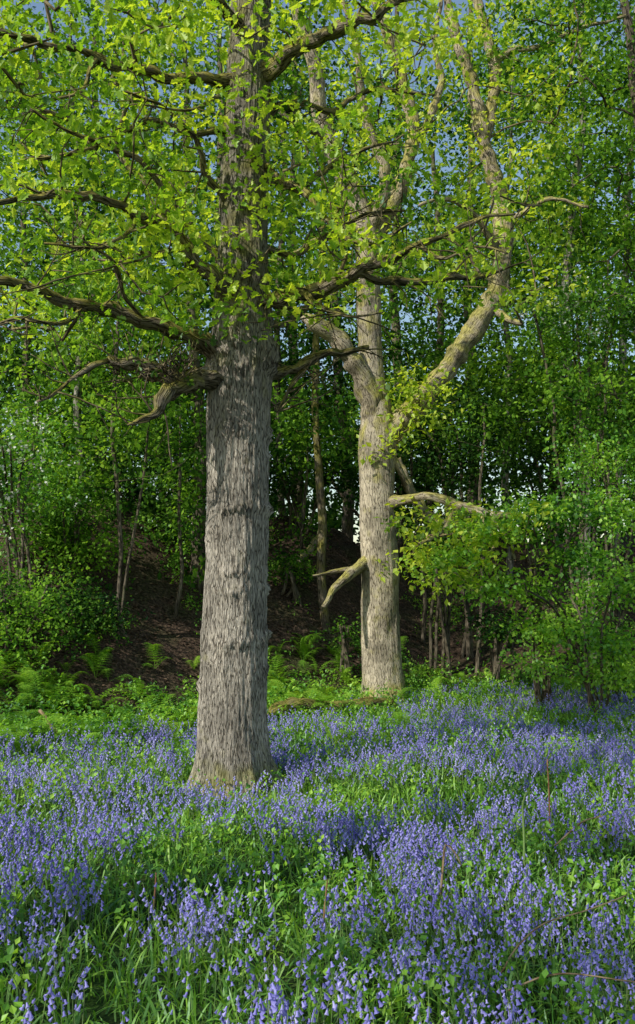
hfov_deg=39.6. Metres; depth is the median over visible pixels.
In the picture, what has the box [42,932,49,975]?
bluebell
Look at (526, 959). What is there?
bluebell
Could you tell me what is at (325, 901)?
dry stalk
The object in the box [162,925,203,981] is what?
bluebell
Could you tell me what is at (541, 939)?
bluebell
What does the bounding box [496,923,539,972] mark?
bluebell
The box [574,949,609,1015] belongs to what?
bluebell
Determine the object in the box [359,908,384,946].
bluebell
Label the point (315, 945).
bluebell
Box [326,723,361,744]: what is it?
fern
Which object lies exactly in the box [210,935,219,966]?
bluebell
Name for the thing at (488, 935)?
bluebell
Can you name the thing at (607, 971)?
bluebell
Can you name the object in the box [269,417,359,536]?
hawthorn bush
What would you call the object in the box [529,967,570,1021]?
bluebell
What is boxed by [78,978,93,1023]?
bluebell
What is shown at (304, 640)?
fern
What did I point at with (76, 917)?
bluebell
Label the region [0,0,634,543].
sky
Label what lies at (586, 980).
bluebell
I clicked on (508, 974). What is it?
bluebell
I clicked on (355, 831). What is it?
bluebell carpet
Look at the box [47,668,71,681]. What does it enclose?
fern
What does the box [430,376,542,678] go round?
sapling
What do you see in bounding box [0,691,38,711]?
fern
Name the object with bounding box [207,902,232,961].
bluebell
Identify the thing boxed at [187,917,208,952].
bluebell
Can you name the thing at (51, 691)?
fern
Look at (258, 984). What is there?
bluebell
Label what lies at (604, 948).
bluebell
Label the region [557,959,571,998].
bluebell
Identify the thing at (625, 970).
bluebell
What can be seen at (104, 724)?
fern
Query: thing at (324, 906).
bluebell
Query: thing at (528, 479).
hawthorn bush
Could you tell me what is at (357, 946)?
bluebell
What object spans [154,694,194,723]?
fern
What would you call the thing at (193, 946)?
bluebell
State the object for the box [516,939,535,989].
bluebell
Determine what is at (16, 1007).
bluebell
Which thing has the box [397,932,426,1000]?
bluebell
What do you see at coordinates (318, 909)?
bluebell
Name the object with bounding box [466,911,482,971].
bluebell
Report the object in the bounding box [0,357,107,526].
sapling
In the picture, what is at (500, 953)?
bluebell
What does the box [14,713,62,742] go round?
fern
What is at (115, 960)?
bluebell
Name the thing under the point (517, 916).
bluebell
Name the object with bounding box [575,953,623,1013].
bluebell
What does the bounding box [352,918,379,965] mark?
bluebell
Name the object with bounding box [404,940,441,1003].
bluebell
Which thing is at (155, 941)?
bluebell
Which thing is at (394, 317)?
beech tree
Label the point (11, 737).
fern
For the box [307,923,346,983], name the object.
bluebell
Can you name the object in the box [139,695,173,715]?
fern
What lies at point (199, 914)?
bluebell
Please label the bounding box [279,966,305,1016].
bluebell
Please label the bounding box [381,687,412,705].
fern
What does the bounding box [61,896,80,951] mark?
bluebell
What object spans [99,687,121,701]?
fern
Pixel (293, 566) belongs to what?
hawthorn bush
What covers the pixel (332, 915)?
bluebell
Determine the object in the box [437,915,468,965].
bluebell
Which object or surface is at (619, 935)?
bluebell
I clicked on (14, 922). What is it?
bluebell
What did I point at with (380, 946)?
bluebell
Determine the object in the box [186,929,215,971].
bluebell
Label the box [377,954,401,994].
bluebell
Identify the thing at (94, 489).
hawthorn bush
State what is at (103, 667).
fern
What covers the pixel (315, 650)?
fern
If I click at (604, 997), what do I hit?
bluebell
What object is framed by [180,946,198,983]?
bluebell
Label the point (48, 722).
fern
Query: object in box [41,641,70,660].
fern
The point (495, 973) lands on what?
bluebell
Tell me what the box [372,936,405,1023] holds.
bluebell
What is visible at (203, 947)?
bluebell
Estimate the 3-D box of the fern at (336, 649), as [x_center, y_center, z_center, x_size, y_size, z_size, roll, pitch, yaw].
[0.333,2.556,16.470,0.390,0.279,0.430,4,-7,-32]
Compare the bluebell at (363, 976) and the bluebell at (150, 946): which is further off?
the bluebell at (150, 946)
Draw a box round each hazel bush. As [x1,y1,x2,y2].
[0,371,156,504]
[0,461,154,579]
[75,445,206,537]
[104,388,281,530]
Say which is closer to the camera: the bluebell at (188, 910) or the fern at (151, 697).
the bluebell at (188, 910)
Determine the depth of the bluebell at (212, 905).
3.85 m
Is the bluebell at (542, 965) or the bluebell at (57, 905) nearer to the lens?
the bluebell at (542, 965)
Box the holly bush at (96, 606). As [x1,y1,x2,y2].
[17,564,147,651]
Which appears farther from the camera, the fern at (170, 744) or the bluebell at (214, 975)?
the fern at (170, 744)
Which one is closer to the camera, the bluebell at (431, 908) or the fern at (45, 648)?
the bluebell at (431, 908)
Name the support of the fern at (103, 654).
on the ground
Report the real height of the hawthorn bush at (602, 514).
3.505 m
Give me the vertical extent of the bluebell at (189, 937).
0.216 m
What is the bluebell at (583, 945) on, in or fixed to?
on the ground
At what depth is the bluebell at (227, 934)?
3.89 m
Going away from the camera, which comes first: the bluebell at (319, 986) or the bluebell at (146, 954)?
the bluebell at (319, 986)
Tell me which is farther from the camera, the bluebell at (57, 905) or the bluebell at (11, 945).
the bluebell at (57, 905)
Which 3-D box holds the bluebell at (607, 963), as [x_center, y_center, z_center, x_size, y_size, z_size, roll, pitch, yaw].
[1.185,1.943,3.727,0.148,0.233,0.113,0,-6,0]
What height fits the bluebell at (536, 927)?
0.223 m
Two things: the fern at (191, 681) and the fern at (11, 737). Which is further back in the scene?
the fern at (191, 681)
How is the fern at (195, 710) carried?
on the ground
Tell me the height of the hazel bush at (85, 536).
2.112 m
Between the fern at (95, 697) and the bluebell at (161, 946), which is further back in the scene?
the fern at (95, 697)
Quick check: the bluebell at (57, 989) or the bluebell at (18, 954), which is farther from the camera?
the bluebell at (18, 954)
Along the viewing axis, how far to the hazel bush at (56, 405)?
17.52 m
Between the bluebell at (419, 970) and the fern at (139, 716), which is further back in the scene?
the fern at (139, 716)
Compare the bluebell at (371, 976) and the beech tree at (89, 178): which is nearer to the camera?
the bluebell at (371, 976)
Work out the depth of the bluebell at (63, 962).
3.62 m
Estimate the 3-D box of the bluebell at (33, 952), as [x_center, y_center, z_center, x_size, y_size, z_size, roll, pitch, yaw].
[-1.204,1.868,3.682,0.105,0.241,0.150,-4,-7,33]
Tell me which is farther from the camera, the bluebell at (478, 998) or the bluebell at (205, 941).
the bluebell at (205, 941)
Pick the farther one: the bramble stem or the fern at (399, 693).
the fern at (399, 693)
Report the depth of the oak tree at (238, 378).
7.87 m
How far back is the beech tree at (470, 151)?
28.85 m
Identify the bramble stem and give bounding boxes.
[500,894,624,971]
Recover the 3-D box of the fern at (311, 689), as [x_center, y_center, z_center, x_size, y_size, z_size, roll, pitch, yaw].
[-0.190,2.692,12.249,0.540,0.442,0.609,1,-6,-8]
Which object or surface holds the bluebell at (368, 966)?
on the ground
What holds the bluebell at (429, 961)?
on the ground
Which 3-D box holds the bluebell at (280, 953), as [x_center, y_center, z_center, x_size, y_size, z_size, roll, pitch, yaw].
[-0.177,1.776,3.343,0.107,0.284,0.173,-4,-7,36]
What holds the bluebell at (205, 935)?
on the ground
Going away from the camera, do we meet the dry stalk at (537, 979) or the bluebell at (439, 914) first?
the dry stalk at (537, 979)
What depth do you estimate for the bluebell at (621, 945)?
3.78 m
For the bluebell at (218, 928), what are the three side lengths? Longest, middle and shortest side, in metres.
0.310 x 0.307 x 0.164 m
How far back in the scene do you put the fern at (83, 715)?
9.92 m
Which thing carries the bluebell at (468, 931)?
on the ground
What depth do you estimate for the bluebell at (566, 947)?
3.67 m
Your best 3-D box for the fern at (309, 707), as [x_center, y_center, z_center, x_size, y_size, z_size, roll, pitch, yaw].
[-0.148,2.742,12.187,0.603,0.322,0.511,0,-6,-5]
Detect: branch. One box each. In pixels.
[37,710,56,730]
[267,695,396,719]
[274,530,318,572]
[399,456,461,529]
[415,531,465,545]
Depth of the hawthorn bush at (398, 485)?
21.54 m
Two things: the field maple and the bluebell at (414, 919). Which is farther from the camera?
the field maple
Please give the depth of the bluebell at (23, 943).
3.95 m
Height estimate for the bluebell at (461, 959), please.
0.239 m
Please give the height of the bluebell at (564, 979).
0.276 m
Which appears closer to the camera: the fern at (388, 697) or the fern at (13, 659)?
the fern at (13, 659)
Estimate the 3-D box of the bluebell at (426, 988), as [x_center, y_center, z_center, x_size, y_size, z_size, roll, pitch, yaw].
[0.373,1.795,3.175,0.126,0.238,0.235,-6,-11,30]
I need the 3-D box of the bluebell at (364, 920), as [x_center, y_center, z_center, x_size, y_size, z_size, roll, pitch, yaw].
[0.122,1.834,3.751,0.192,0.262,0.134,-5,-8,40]
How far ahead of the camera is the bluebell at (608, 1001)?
3.46 m
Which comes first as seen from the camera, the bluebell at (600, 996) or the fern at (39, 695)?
the bluebell at (600, 996)
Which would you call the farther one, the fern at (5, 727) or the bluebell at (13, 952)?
the fern at (5, 727)
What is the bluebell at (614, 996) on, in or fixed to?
on the ground
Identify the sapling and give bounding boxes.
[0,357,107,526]
[114,387,206,617]
[269,399,357,574]
[359,387,464,644]
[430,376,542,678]
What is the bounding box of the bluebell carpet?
[0,676,634,1023]
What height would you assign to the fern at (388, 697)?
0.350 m
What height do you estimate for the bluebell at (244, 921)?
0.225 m
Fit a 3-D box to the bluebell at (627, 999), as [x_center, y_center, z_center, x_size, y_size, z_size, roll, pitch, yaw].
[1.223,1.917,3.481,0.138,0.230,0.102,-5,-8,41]
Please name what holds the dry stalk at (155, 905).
on the ground
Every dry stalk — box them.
[154,872,157,912]
[323,880,328,926]
[438,846,460,896]
[506,975,634,989]
[548,758,551,831]
[559,815,603,842]
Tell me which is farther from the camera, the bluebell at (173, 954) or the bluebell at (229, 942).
the bluebell at (173, 954)
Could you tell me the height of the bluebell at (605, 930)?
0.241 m
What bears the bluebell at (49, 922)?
on the ground
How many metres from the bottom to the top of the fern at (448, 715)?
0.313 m
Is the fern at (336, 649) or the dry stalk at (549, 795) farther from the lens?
the fern at (336, 649)
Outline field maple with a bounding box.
[452,0,634,465]
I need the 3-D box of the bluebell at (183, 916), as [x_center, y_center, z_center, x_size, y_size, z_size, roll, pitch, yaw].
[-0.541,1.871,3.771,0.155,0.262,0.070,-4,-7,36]
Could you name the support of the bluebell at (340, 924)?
on the ground
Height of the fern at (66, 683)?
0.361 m
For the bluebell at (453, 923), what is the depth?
3.98 m
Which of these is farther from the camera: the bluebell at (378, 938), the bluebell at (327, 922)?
the bluebell at (327, 922)
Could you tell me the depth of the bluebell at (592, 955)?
3.77 m
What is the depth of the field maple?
15.50 m
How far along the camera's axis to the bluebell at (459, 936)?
3.86 m
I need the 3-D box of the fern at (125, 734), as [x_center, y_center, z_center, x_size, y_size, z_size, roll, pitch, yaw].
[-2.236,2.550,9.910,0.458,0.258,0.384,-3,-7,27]
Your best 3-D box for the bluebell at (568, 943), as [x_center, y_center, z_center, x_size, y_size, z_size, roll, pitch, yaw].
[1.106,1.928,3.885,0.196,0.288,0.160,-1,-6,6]
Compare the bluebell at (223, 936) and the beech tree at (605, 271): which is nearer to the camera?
the bluebell at (223, 936)
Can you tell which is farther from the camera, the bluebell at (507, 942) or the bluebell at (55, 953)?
the bluebell at (507, 942)
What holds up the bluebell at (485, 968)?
on the ground
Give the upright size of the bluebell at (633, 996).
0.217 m
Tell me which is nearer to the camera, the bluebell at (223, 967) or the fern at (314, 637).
the bluebell at (223, 967)
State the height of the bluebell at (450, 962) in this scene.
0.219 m
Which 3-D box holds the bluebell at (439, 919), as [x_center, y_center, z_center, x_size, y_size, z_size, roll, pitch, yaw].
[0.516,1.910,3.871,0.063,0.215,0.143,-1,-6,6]
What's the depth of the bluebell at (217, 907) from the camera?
3.94 m
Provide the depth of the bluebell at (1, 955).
3.41 m
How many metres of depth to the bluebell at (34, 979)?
3.51 m
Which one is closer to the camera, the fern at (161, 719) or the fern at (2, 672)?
the fern at (161, 719)
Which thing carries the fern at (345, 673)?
on the ground
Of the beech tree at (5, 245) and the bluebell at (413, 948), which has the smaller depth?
the bluebell at (413, 948)
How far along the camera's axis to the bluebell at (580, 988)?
3.45 m
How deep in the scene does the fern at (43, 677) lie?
11.93 m
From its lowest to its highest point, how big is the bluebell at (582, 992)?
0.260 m
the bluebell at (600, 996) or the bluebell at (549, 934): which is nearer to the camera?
the bluebell at (600, 996)
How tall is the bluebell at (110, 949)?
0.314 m
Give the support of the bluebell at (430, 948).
on the ground
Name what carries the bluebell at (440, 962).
on the ground
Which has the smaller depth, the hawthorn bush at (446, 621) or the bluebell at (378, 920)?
the bluebell at (378, 920)
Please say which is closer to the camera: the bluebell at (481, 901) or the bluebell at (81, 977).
the bluebell at (81, 977)
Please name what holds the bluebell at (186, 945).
on the ground
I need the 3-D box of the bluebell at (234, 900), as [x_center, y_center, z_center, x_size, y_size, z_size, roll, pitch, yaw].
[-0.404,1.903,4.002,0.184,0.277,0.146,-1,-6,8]
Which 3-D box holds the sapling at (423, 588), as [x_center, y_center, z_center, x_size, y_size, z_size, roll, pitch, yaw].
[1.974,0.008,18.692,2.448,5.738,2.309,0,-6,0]
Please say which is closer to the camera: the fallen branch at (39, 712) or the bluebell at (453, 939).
the bluebell at (453, 939)
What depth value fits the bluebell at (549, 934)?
3.97 m
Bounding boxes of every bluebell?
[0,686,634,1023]
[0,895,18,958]
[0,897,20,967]
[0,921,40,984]
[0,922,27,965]
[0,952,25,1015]
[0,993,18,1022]
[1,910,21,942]
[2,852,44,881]
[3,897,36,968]
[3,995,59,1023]
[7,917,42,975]
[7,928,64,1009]
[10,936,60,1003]
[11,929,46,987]
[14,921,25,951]
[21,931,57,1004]
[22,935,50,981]
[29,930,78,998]
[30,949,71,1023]
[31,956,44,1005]
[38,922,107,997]
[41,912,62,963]
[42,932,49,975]
[42,944,71,987]
[43,905,64,967]
[48,886,94,963]
[49,977,71,1023]
[52,894,88,946]
[56,977,71,1021]
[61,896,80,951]
[62,997,78,1022]
[65,913,100,992]
[65,967,92,1006]
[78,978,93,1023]
[97,930,168,1001]
[101,960,113,1007]
[103,970,134,1023]
[109,918,122,981]
[113,931,154,981]
[118,966,139,1005]
[126,939,139,978]
[128,926,155,972]
[134,924,165,974]
[137,912,168,978]
[142,923,162,963]
[147,927,169,964]
[148,927,170,975]
[150,943,167,975]
[152,924,174,971]
[158,935,202,980]
[158,943,173,977]
[160,936,191,980]
[161,934,187,980]
[161,985,171,1022]
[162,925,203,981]
[165,924,201,983]
[167,923,201,973]
[167,957,213,1023]
[168,919,200,958]
[172,914,233,974]
[180,914,208,977]
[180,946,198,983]
[180,946,201,1003]
[184,920,222,968]
[184,934,201,968]
[186,904,214,971]
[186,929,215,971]
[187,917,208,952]
[189,900,223,961]
[192,920,215,972]
[194,929,227,976]
[195,914,222,957]
[196,905,231,984]
[197,905,222,961]
[198,957,224,1000]
[201,925,256,1011]
[202,926,232,976]
[203,900,242,965]
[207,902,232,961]
[208,918,231,973]
[209,911,239,963]
[209,965,233,1010]
[210,903,248,977]
[210,907,246,962]
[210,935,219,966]
[213,946,235,1003]
[214,899,236,953]
[219,910,259,970]
[230,971,264,1020]
[236,909,246,958]
[242,940,259,972]
[251,941,288,1017]
[254,929,270,977]
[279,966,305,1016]
[299,890,345,963]
[302,906,326,975]
[306,955,356,1018]
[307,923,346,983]
[310,975,342,1020]
[312,920,323,976]
[313,890,346,952]
[315,895,336,958]
[316,903,343,954]
[316,909,349,966]
[316,947,339,989]
[318,901,350,957]
[319,914,356,957]
[325,915,367,968]
[329,913,340,950]
[330,907,355,969]
[333,953,368,1023]
[336,958,353,1016]
[338,946,363,1002]
[340,937,374,1007]
[341,940,364,1016]
[342,895,376,947]
[342,925,369,974]
[350,900,377,966]
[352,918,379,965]
[352,954,376,1002]
[354,978,398,1023]
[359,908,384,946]
[362,959,386,1010]
[363,920,379,969]
[365,947,395,998]
[370,933,408,1007]
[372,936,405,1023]
[372,942,392,993]
[374,953,399,1012]
[376,937,431,1000]
[377,911,408,955]
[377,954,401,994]
[381,954,412,1008]
[382,936,417,999]
[383,963,425,1000]
[384,935,415,1018]
[392,964,416,1007]
[393,940,438,1002]
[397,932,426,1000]
[399,952,441,1021]
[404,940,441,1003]
[404,941,453,1010]
[407,898,425,960]
[407,913,454,996]
[408,975,428,1022]
[413,937,440,992]
[416,944,463,1009]
[417,961,431,1023]
[419,893,452,962]
[420,967,431,1023]
[423,906,454,962]
[424,922,467,988]
[424,937,439,987]
[426,948,471,1009]
[426,960,454,1003]
[428,918,441,957]
[429,894,483,968]
[429,935,440,965]
[430,900,466,950]
[430,916,453,956]
[432,933,461,984]
[435,927,495,1008]
[435,940,461,994]
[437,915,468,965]
[437,981,454,1023]
[438,922,474,963]
[441,918,485,984]
[442,953,460,988]
[444,904,479,961]
[448,905,486,973]
[448,924,473,972]
[448,938,454,968]
[448,938,478,989]
[453,941,470,994]
[456,903,497,975]
[458,930,486,996]
[458,933,467,960]
[459,960,478,988]
[465,941,493,999]
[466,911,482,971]
[469,910,479,960]
[470,964,499,1023]
[471,943,517,1020]
[472,966,483,1015]
[473,912,507,993]
[475,914,497,962]
[477,932,493,975]
[478,895,518,958]
[480,944,511,1001]
[481,932,506,980]
[485,962,501,1009]
[491,925,523,984]
[494,901,537,959]
[495,924,514,969]
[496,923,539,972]
[501,946,519,1001]
[506,946,559,1023]
[513,948,550,1016]
[515,921,556,964]
[515,932,550,983]
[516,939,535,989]
[519,918,542,965]
[519,941,541,987]
[519,965,545,1023]
[522,919,532,970]
[523,936,540,989]
[523,992,546,1023]
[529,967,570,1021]
[530,938,562,1001]
[531,917,561,978]
[533,942,557,997]
[533,942,559,998]
[536,913,580,967]
[549,927,570,969]
[549,955,592,1023]
[554,919,590,978]
[555,969,576,1012]
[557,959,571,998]
[557,972,591,1021]
[558,957,634,1021]
[561,962,590,1009]
[565,945,590,995]
[565,968,604,1016]
[566,964,584,998]
[567,981,584,1023]
[569,972,621,1023]
[570,946,620,1001]
[573,986,589,1022]
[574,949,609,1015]
[574,978,608,1023]
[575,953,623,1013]
[576,964,599,1018]
[578,922,607,1005]
[582,939,609,987]
[582,979,593,1023]
[584,930,616,978]
[585,945,598,986]
[585,973,604,1018]
[586,940,614,996]
[586,948,631,1023]
[587,927,611,977]
[587,928,606,986]
[588,967,605,1023]
[589,970,620,1022]
[590,975,625,1023]
[591,933,631,994]
[592,991,608,1022]
[595,972,622,1023]
[598,948,618,984]
[598,949,611,998]
[598,974,617,1023]
[601,923,633,985]
[602,958,629,995]
[603,969,634,1021]
[606,950,634,1022]
[609,964,620,1020]
[610,938,634,988]
[611,922,631,970]
[613,983,634,1023]
[616,980,633,1018]
[618,953,633,1016]
[619,967,634,1006]
[619,994,627,1023]
[620,942,629,1006]
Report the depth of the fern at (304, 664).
15.33 m
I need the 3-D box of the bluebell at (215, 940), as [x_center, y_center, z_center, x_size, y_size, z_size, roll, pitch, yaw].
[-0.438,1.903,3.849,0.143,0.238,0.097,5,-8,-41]
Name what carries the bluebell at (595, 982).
on the ground
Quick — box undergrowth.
[0,489,634,1023]
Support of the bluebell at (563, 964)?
on the ground
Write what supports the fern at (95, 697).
on the ground
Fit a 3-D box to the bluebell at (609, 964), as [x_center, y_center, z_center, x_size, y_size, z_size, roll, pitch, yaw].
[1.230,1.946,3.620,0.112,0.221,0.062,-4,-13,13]
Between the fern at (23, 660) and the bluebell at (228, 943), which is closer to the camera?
the bluebell at (228, 943)
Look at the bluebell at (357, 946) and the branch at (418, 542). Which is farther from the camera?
the branch at (418, 542)
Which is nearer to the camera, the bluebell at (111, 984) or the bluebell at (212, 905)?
the bluebell at (111, 984)
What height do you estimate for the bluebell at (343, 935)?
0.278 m
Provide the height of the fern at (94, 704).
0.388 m
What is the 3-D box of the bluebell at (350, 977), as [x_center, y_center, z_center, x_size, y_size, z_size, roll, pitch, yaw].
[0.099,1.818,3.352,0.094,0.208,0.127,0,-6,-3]
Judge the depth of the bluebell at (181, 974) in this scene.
3.48 m
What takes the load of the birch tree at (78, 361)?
on the ground
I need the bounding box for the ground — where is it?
[0,501,634,1023]
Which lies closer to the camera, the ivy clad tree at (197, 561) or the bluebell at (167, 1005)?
the bluebell at (167, 1005)
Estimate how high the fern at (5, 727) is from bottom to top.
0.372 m
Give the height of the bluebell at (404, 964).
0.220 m
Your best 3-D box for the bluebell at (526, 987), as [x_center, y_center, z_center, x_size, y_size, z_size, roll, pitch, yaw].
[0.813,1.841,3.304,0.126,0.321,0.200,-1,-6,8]
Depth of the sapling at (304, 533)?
18.61 m
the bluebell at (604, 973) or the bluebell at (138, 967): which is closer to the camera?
the bluebell at (138, 967)
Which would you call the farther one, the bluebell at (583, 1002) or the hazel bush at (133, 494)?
the hazel bush at (133, 494)
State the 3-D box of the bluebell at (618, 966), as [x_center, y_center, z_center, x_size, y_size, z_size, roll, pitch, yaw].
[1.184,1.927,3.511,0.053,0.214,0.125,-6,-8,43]
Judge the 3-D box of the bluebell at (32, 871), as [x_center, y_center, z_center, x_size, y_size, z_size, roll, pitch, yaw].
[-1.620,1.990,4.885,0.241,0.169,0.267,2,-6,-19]
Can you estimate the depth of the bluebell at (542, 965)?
3.69 m
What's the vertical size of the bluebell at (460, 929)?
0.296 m
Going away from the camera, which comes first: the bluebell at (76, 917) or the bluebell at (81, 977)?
the bluebell at (81, 977)
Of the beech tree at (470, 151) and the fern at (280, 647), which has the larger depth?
the beech tree at (470, 151)
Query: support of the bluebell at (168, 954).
on the ground
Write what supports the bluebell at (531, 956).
on the ground
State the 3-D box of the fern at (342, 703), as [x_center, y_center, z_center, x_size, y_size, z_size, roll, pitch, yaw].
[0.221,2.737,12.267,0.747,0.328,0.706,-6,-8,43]
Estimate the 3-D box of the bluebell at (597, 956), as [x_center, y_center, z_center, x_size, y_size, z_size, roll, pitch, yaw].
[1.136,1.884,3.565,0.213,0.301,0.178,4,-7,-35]
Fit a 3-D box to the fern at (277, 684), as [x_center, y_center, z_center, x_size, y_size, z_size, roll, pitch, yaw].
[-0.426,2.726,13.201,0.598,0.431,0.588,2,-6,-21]
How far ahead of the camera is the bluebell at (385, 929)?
3.96 m
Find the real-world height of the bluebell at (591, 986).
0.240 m
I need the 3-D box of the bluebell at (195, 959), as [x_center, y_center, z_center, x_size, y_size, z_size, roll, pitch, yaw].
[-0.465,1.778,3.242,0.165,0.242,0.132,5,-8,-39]
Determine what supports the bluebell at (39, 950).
on the ground
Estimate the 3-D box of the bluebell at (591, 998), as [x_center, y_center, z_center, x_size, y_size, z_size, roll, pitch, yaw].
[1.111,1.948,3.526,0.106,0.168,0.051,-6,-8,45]
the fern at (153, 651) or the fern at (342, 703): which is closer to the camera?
the fern at (342, 703)
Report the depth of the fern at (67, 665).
12.50 m
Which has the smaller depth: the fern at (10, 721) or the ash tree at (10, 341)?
the fern at (10, 721)
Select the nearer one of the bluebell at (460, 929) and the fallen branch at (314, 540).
the bluebell at (460, 929)
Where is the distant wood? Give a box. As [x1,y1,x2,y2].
[0,266,634,545]
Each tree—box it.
[0,0,147,497]
[0,0,218,517]
[0,0,556,801]
[0,25,113,478]
[0,182,212,636]
[1,0,201,501]
[7,0,342,593]
[11,30,223,530]
[132,25,352,464]
[147,0,390,515]
[201,0,467,635]
[210,20,402,518]
[216,41,419,540]
[268,0,625,706]
[303,3,483,538]
[306,84,558,586]
[382,1,578,530]
[386,0,624,575]
[429,0,634,666]
[448,1,633,542]
[501,264,634,692]
[516,0,634,617]
[532,44,634,531]
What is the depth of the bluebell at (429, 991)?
3.26 m
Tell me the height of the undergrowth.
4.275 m
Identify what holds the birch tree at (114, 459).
on the ground
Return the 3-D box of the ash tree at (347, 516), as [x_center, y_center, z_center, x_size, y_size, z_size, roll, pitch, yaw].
[-0.012,-6.133,24.546,5.854,14.634,5.249,-2,-6,22]
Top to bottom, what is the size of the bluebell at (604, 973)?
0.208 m
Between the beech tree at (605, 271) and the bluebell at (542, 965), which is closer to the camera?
the bluebell at (542, 965)
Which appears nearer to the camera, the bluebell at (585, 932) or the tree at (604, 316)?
the bluebell at (585, 932)
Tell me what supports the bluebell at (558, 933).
on the ground
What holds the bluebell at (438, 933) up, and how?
on the ground
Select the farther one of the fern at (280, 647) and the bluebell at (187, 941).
the fern at (280, 647)
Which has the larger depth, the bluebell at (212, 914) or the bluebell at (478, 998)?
the bluebell at (212, 914)
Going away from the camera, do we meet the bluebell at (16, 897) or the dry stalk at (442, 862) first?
the bluebell at (16, 897)
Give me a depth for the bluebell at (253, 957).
3.72 m
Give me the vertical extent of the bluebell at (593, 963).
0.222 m
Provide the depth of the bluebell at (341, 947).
3.47 m
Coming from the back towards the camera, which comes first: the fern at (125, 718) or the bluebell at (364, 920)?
the fern at (125, 718)
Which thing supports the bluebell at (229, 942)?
on the ground
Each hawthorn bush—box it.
[0,392,100,600]
[0,406,188,528]
[0,539,105,662]
[267,534,335,605]
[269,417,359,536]
[275,423,485,578]
[312,598,360,680]
[390,476,634,706]
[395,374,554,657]
[397,515,500,678]
[436,344,634,561]
[453,601,542,690]
[482,556,634,718]
[512,401,634,703]
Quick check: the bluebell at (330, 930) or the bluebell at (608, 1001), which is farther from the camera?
the bluebell at (330, 930)
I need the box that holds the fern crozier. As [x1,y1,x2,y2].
[522,790,534,868]
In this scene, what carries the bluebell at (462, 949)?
on the ground
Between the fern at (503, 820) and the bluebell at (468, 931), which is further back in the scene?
the fern at (503, 820)
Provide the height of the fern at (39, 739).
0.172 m
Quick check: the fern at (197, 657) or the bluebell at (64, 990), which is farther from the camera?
the fern at (197, 657)
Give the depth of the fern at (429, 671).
16.62 m
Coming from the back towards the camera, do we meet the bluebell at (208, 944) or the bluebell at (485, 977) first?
the bluebell at (208, 944)
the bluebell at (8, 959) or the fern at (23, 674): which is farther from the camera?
the fern at (23, 674)
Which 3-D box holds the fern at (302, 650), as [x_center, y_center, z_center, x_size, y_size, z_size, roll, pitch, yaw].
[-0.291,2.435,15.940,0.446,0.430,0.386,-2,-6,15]
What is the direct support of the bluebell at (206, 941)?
on the ground
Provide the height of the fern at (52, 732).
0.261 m
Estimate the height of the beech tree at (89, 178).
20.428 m
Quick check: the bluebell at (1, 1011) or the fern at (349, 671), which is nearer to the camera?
the bluebell at (1, 1011)
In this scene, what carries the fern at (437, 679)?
on the ground
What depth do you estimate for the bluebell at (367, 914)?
3.94 m
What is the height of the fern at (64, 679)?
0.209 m
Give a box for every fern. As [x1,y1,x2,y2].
[0,656,22,677]
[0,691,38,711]
[0,711,35,735]
[0,719,47,748]
[0,722,40,747]
[0,725,19,741]
[1,725,47,745]
[5,652,18,662]
[5,731,30,750]
[7,666,36,689]
[9,670,69,703]
[9,737,43,752]
[14,652,40,669]
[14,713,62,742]
[17,682,49,708]
[32,668,58,684]
[32,718,68,747]
[34,694,69,710]
[36,725,67,744]
[37,684,66,700]
[38,670,87,693]
[40,682,61,700]
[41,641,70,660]
[42,721,76,745]
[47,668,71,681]
[55,660,77,672]
[56,732,101,754]
[57,673,77,684]
[61,709,100,738]
[65,687,127,702]
[65,693,89,715]
[72,720,119,744]
[73,696,110,717]
[75,652,112,676]
[76,724,121,741]
[85,634,111,655]
[95,648,112,665]
[99,662,131,687]
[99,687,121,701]
[100,666,133,680]
[105,648,138,662]
[105,717,142,739]
[110,704,140,735]
[113,727,139,749]
[114,678,156,700]
[131,711,169,735]
[132,714,169,735]
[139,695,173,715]
[142,643,170,667]
[146,713,172,730]
[148,720,162,735]
[150,735,185,751]
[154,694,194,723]
[166,706,197,726]
[184,656,199,668]
[184,675,198,687]
[269,655,293,673]
[270,679,302,697]
[271,672,297,686]
[273,641,288,654]
[287,688,320,719]
[290,634,316,652]
[290,635,311,657]
[291,633,319,648]
[295,702,323,714]
[296,647,321,658]
[297,660,311,675]
[305,655,337,674]
[314,695,362,714]
[316,687,336,709]
[324,642,339,652]
[325,650,343,670]
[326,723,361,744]
[330,665,360,682]
[332,670,348,682]
[342,664,361,678]
[344,692,365,699]
[351,636,360,653]
[376,714,420,732]
[378,690,416,709]
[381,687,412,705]
[404,665,431,681]
[415,666,440,680]
[426,677,449,699]
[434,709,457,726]
[481,808,523,838]
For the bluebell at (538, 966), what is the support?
on the ground
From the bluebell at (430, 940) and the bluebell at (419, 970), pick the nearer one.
the bluebell at (419, 970)
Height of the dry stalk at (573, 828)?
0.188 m
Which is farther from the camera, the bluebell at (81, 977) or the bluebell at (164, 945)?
the bluebell at (164, 945)
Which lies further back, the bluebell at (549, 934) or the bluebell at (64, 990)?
the bluebell at (549, 934)
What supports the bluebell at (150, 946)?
on the ground
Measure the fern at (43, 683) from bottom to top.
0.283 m
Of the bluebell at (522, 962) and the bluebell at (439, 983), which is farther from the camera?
the bluebell at (522, 962)
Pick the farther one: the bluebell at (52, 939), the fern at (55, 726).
the fern at (55, 726)
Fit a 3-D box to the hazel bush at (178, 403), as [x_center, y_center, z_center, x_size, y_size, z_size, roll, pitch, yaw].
[-2.678,-1.281,19.527,4.142,3.590,3.667,0,-6,0]

